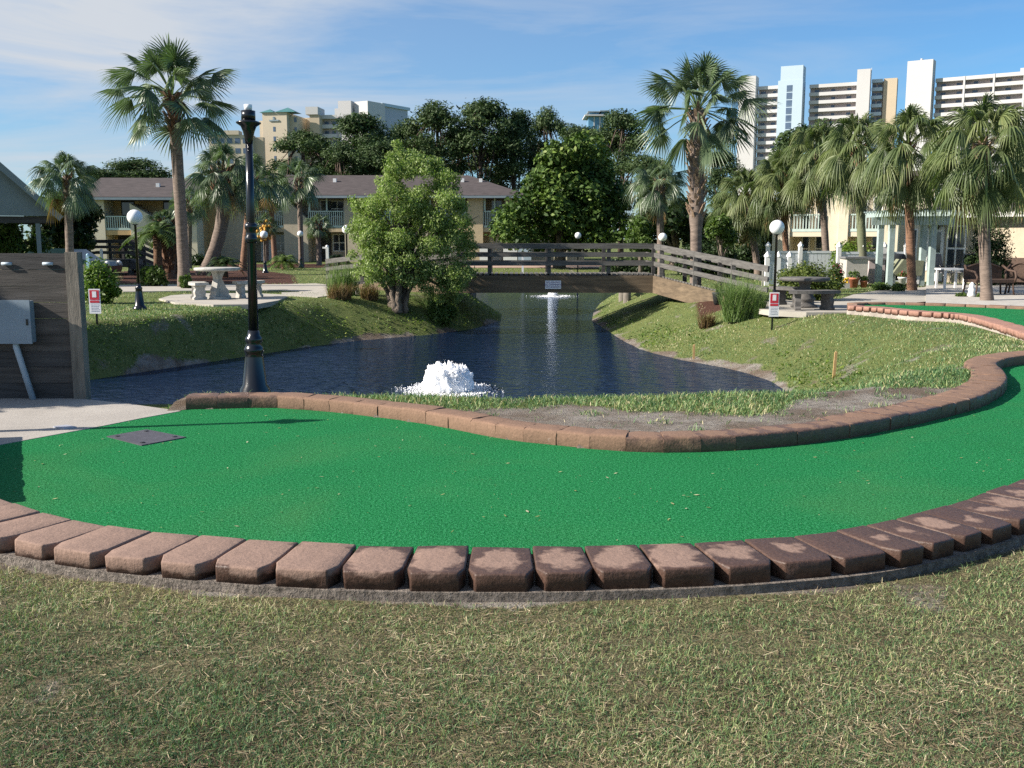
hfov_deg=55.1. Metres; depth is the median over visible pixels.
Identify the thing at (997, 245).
shrub
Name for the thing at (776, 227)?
globe lamp
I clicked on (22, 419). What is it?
path
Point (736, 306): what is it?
ornamental grass
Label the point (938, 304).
block edging
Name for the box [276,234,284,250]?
window
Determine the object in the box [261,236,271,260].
door
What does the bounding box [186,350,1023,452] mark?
block edging
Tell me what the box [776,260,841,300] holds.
shrub
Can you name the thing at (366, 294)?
ornamental grass
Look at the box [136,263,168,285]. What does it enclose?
shrub
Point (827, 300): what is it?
garden bench
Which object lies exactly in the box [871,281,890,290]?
shrub
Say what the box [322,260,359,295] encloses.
ornamental grass
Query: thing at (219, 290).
garden table
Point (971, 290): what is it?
garden ornament
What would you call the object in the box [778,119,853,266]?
palm tree
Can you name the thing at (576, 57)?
sky
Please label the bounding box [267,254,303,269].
cycad
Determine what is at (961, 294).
shrub
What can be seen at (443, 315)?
shrub
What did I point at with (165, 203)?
window
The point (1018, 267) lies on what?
wicker seat
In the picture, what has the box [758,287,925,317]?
path
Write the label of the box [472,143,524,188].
pine tree
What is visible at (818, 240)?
window
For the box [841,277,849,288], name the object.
flower pot
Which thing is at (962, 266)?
patio chair
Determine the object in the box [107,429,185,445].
cover plate
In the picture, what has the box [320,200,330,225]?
window
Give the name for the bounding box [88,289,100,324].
warning sign
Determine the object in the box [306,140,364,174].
pine tree
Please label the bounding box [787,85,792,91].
window
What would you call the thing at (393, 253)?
leafy tree
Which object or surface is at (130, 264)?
footbridge
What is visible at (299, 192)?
palm tree
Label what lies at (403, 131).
pine tree
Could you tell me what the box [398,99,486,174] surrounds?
pine tree
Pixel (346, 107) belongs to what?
hotel block
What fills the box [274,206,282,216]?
window
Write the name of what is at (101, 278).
shrub
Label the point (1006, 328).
block edging
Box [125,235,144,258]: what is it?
shrub
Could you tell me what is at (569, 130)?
pine tree
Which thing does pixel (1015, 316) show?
putting turf
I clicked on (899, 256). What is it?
grill
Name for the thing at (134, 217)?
globe lamp
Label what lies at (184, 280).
shrub
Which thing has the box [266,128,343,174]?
pine tree
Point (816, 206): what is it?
window
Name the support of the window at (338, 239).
in the apartment building at (482, 197)
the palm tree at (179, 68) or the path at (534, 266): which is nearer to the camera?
the palm tree at (179, 68)
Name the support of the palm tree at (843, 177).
on the ground at (166, 331)
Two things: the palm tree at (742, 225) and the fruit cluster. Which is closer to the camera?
the palm tree at (742, 225)
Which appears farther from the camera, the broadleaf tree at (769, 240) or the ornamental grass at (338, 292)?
the broadleaf tree at (769, 240)
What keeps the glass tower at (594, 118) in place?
on the ground at (166, 331)
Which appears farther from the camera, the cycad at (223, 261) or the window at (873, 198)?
the window at (873, 198)
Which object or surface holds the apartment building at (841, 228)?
on the ground at (166, 331)
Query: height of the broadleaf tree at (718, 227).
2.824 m
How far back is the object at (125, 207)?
66.96 m
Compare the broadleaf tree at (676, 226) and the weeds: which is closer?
the weeds
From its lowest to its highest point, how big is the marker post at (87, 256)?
1.314 m
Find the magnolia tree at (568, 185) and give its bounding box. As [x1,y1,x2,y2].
[485,129,632,268]
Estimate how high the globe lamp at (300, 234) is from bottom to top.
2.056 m
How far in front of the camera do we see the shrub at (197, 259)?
59.29 m
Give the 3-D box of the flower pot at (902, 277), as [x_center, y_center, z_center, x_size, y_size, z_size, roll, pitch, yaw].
[13.250,-3.614,33.326,0.324,0.484,0.347,-7,11,-40]
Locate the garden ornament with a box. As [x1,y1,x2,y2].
[967,282,975,296]
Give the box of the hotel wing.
[305,107,341,164]
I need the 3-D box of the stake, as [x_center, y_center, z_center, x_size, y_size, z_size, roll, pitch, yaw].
[5.391,-0.229,16.410,0.044,0.658,0.024,2,8,0]
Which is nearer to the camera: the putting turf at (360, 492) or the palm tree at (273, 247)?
the putting turf at (360, 492)
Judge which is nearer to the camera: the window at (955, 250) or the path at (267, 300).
the path at (267, 300)
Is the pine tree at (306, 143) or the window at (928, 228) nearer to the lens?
the window at (928, 228)
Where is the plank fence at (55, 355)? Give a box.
[0,252,90,399]
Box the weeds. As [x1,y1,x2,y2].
[87,293,868,391]
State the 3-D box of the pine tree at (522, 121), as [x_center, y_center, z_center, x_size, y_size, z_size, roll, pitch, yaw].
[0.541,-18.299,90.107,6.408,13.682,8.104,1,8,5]
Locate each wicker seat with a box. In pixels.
[962,263,1016,294]
[1004,262,1023,293]
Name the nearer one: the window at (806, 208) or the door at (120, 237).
the window at (806, 208)
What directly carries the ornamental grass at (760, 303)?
on the ground at (166, 331)
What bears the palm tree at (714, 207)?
on the ground at (166, 331)
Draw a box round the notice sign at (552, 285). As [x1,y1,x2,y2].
[544,281,561,288]
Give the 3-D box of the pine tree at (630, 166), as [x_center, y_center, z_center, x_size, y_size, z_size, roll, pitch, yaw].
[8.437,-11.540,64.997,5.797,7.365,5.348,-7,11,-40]
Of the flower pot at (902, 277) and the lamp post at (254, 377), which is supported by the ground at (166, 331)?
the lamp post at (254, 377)
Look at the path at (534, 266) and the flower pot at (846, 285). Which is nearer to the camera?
the flower pot at (846, 285)
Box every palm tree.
[26,150,101,251]
[92,33,239,286]
[141,209,188,278]
[168,186,212,268]
[184,141,265,275]
[230,153,291,270]
[255,212,282,265]
[256,169,295,263]
[273,158,324,266]
[303,213,334,264]
[623,159,688,276]
[630,50,779,285]
[703,193,744,244]
[705,167,778,274]
[739,145,816,250]
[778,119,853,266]
[809,111,899,256]
[855,103,950,289]
[915,92,1023,300]
[989,120,1023,227]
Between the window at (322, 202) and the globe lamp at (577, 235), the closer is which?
the globe lamp at (577, 235)
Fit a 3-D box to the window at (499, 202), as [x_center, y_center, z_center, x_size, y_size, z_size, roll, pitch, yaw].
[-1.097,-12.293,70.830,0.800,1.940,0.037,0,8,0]
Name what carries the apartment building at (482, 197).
on the ground at (166, 331)
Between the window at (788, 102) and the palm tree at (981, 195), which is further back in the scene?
the window at (788, 102)
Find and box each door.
[0,300,32,343]
[118,235,129,258]
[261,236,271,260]
[321,233,331,260]
[489,233,501,259]
[934,227,944,280]
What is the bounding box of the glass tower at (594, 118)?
[582,110,608,230]
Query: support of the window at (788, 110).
in the high-rise building at (834, 101)
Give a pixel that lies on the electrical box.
(17, 322)
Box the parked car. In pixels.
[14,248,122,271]
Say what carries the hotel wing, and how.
on the ground at (166, 331)
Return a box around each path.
[0,398,179,444]
[84,283,357,291]
[159,293,287,308]
[282,291,327,297]
[466,266,650,267]
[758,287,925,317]
[926,283,1023,305]
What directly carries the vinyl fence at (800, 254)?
on the ground at (166, 331)
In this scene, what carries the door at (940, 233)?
in the house
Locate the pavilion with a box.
[0,162,62,269]
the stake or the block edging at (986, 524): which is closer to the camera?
the block edging at (986, 524)
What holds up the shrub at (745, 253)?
on the ground at (166, 331)
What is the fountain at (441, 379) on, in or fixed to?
in the water
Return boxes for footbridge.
[74,240,153,274]
[325,243,769,303]
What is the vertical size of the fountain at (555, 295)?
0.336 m
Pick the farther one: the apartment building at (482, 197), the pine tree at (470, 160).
the pine tree at (470, 160)
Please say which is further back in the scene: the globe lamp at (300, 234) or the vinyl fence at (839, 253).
the globe lamp at (300, 234)
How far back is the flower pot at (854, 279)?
31.25 m
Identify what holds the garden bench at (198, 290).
on the path at (267, 300)
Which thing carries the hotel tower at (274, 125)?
on the ground at (166, 331)
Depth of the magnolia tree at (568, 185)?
51.26 m
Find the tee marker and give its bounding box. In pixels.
[53,425,76,429]
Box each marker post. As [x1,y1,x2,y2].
[86,253,90,284]
[322,245,328,258]
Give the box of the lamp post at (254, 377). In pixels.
[236,104,270,392]
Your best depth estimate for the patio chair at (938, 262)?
33.58 m
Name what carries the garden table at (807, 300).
on the path at (918, 295)
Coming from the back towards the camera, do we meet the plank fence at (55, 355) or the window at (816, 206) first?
the window at (816, 206)
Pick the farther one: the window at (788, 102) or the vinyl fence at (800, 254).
the window at (788, 102)
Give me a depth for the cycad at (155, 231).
38.41 m
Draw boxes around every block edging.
[0,479,1023,601]
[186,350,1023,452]
[847,302,1023,309]
[847,305,1023,340]
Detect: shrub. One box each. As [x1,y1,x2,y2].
[83,256,122,303]
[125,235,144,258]
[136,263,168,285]
[177,273,192,287]
[192,253,204,265]
[427,302,458,326]
[598,257,656,274]
[673,239,738,276]
[734,241,770,273]
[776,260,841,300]
[828,236,875,267]
[829,261,844,289]
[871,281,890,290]
[890,282,906,290]
[955,292,966,296]
[963,218,1017,285]
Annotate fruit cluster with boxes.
[256,219,270,241]
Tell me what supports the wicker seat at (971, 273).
on the path at (939, 294)
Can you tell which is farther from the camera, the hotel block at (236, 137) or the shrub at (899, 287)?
the hotel block at (236, 137)
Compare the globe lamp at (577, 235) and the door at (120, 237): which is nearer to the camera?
the globe lamp at (577, 235)
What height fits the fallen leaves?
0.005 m
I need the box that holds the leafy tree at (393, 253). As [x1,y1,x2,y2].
[343,139,478,313]
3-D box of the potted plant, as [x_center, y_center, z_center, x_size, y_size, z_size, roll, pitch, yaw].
[5.357,-2.393,25.415,0.599,0.650,0.520,0,8,0]
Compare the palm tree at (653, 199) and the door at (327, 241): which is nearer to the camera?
the palm tree at (653, 199)
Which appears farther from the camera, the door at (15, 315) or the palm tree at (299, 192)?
the palm tree at (299, 192)
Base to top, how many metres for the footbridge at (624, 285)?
3.173 m
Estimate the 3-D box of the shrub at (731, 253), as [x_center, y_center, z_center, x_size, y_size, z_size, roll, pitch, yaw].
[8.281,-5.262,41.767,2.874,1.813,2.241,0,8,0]
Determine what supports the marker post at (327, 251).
on the ground at (166, 331)
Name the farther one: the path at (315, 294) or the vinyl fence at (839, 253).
the vinyl fence at (839, 253)
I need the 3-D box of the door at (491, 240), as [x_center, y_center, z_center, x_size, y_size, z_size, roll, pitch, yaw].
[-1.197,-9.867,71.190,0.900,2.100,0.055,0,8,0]
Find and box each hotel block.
[209,130,265,174]
[335,101,354,166]
[354,101,409,139]
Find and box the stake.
[832,351,836,378]
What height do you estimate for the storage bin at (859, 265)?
0.940 m
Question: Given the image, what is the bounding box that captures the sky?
[0,0,1023,238]
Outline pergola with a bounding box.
[864,210,959,286]
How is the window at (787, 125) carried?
in the high-rise building at (834, 101)
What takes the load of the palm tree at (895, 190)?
on the path at (918, 295)
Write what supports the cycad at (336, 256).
on the ground at (166, 331)
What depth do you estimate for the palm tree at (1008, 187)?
26.61 m
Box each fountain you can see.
[395,360,502,396]
[530,293,568,297]
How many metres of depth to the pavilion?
32.98 m
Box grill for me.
[883,253,905,281]
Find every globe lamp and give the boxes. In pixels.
[127,209,146,309]
[260,231,268,272]
[297,231,303,267]
[342,225,349,269]
[575,232,580,293]
[658,233,666,275]
[766,220,784,315]
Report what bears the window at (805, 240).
in the apartment building at (841, 228)
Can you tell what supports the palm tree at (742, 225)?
on the ground at (166, 331)
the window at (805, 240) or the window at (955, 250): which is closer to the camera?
the window at (955, 250)
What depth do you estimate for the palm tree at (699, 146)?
26.46 m
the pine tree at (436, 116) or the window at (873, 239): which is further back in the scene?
the pine tree at (436, 116)
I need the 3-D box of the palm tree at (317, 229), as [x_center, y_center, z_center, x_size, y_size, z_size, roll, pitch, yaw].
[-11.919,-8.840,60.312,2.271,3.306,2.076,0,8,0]
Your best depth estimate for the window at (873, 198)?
48.84 m
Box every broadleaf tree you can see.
[0,223,52,269]
[25,189,105,251]
[624,214,653,271]
[631,189,715,265]
[703,213,740,276]
[734,219,772,250]
[768,117,841,191]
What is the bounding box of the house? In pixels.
[924,199,1023,284]
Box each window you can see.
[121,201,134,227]
[163,201,174,219]
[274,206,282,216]
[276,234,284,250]
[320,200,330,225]
[330,201,343,216]
[332,234,344,250]
[491,200,501,224]
[785,115,790,121]
[785,122,790,128]
[786,93,791,98]
[786,100,791,106]
[786,108,791,113]
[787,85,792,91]
[802,208,810,228]
[802,237,809,250]
[814,237,821,255]
[816,206,820,228]
[871,237,876,251]
[873,198,882,228]
[914,229,917,258]
[925,228,929,270]
[945,225,966,270]
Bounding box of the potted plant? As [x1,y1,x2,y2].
[709,279,723,304]
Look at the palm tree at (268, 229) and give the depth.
59.11 m
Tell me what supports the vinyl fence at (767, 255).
on the ground at (166, 331)
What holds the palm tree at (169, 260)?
on the ground at (166, 331)
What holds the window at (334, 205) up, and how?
in the apartment building at (482, 197)
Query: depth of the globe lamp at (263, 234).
46.26 m
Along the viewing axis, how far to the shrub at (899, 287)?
29.83 m
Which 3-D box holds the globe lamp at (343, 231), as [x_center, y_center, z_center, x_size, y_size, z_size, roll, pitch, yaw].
[-5.385,-4.143,32.018,0.320,2.051,0.312,0,8,0]
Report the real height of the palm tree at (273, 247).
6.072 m
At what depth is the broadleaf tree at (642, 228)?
43.08 m
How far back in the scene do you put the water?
20.22 m
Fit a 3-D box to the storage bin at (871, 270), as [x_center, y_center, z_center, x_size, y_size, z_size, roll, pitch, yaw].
[12.675,-3.972,34.389,0.670,0.880,0.720,0,8,0]
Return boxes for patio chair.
[935,254,956,283]
[949,254,974,283]
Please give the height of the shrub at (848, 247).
1.958 m
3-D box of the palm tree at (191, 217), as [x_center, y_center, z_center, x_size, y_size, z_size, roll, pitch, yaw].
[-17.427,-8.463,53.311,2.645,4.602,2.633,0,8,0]
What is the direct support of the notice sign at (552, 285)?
attached to the footbridge at (624, 285)
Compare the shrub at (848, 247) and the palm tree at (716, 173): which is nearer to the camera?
the shrub at (848, 247)
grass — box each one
[85,303,1023,430]
[86,265,968,361]
[320,282,359,299]
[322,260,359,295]
[355,282,380,299]
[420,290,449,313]
[692,309,720,328]
[708,271,785,321]
[747,289,768,317]
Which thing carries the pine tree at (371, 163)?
on the ground at (166, 331)
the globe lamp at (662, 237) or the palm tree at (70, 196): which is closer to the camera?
the palm tree at (70, 196)
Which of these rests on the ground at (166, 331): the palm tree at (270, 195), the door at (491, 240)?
the palm tree at (270, 195)
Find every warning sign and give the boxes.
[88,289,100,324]
[769,292,779,329]
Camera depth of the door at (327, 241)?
71.15 m
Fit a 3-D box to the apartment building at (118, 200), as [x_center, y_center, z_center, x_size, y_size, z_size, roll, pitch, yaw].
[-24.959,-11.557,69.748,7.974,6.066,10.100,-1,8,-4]
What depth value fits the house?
35.84 m
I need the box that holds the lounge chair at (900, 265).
[885,259,923,283]
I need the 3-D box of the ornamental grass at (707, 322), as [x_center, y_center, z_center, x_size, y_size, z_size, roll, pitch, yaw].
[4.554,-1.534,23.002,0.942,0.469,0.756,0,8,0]
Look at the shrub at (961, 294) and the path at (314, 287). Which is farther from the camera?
the path at (314, 287)
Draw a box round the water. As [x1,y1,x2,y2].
[90,293,784,404]
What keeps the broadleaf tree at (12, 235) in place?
on the ground at (166, 331)
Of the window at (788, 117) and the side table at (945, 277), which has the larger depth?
the window at (788, 117)
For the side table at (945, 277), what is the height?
0.630 m
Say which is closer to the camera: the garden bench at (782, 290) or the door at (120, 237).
the garden bench at (782, 290)
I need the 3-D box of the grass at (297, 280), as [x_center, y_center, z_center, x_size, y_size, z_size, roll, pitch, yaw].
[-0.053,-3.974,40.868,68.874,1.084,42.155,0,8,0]
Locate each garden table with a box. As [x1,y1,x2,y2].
[194,267,239,298]
[780,276,829,307]
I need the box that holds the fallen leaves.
[4,385,1008,536]
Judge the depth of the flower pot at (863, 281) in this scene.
31.28 m
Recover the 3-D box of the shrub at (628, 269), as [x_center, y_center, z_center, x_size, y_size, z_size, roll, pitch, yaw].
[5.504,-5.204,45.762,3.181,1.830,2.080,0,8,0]
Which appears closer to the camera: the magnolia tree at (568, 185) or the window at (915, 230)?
the window at (915, 230)
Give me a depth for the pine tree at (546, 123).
91.89 m
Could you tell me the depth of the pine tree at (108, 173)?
101.92 m
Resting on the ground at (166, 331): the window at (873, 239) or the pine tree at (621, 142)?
the pine tree at (621, 142)
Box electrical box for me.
[0,300,35,399]
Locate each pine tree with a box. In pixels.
[56,167,119,190]
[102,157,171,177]
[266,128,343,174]
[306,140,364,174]
[323,111,409,174]
[344,140,405,174]
[380,119,435,174]
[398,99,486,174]
[439,96,534,185]
[439,130,488,177]
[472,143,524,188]
[486,108,541,191]
[524,105,571,166]
[546,123,602,153]
[589,108,659,257]
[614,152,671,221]
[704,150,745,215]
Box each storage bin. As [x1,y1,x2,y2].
[839,257,870,284]
[867,258,886,283]
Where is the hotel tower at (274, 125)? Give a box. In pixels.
[259,108,307,174]
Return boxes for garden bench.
[188,281,208,299]
[232,280,264,297]
[769,286,798,304]
[789,290,840,310]
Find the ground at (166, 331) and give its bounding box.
[0,239,1023,767]
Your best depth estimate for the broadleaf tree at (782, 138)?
64.63 m
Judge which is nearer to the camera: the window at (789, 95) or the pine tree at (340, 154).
the pine tree at (340, 154)
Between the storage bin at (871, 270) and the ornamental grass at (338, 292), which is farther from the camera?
the storage bin at (871, 270)
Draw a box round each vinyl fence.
[764,251,792,285]
[765,242,837,278]
[836,242,906,282]
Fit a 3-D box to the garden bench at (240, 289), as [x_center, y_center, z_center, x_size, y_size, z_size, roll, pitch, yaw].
[-7.059,-2.542,26.292,0.483,0.440,1.052,4,10,28]
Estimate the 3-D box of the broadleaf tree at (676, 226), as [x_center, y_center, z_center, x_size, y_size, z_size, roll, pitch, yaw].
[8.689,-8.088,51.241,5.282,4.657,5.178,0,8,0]
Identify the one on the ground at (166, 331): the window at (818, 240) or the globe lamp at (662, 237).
the globe lamp at (662, 237)
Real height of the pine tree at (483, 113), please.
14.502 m
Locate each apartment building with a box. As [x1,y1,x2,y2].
[88,178,212,261]
[207,175,583,261]
[772,171,934,259]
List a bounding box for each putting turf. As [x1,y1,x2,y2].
[0,364,1023,553]
[864,305,1023,325]
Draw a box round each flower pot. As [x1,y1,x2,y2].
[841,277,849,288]
[848,269,859,287]
[860,276,867,287]
[897,271,906,284]
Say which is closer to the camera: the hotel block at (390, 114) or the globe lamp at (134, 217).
the globe lamp at (134, 217)
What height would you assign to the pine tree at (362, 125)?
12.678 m
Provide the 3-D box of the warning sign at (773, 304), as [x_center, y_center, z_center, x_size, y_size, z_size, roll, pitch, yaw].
[5.616,-1.512,21.063,0.211,0.911,0.041,0,8,0]
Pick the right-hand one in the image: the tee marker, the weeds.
the weeds
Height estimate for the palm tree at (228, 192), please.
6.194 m
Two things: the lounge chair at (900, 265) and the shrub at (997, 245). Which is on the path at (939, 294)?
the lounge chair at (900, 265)
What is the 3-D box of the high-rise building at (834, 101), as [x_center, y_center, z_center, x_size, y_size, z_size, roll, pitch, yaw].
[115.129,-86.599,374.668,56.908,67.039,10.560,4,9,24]
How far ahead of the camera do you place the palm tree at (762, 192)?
40.87 m
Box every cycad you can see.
[119,221,197,268]
[198,256,246,276]
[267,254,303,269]
[323,254,351,269]
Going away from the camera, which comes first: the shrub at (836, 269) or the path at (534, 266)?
the shrub at (836, 269)
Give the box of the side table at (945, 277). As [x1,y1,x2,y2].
[935,268,964,288]
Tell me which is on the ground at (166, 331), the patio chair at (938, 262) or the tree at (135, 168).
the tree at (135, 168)
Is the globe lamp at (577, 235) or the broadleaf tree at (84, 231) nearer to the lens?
the broadleaf tree at (84, 231)

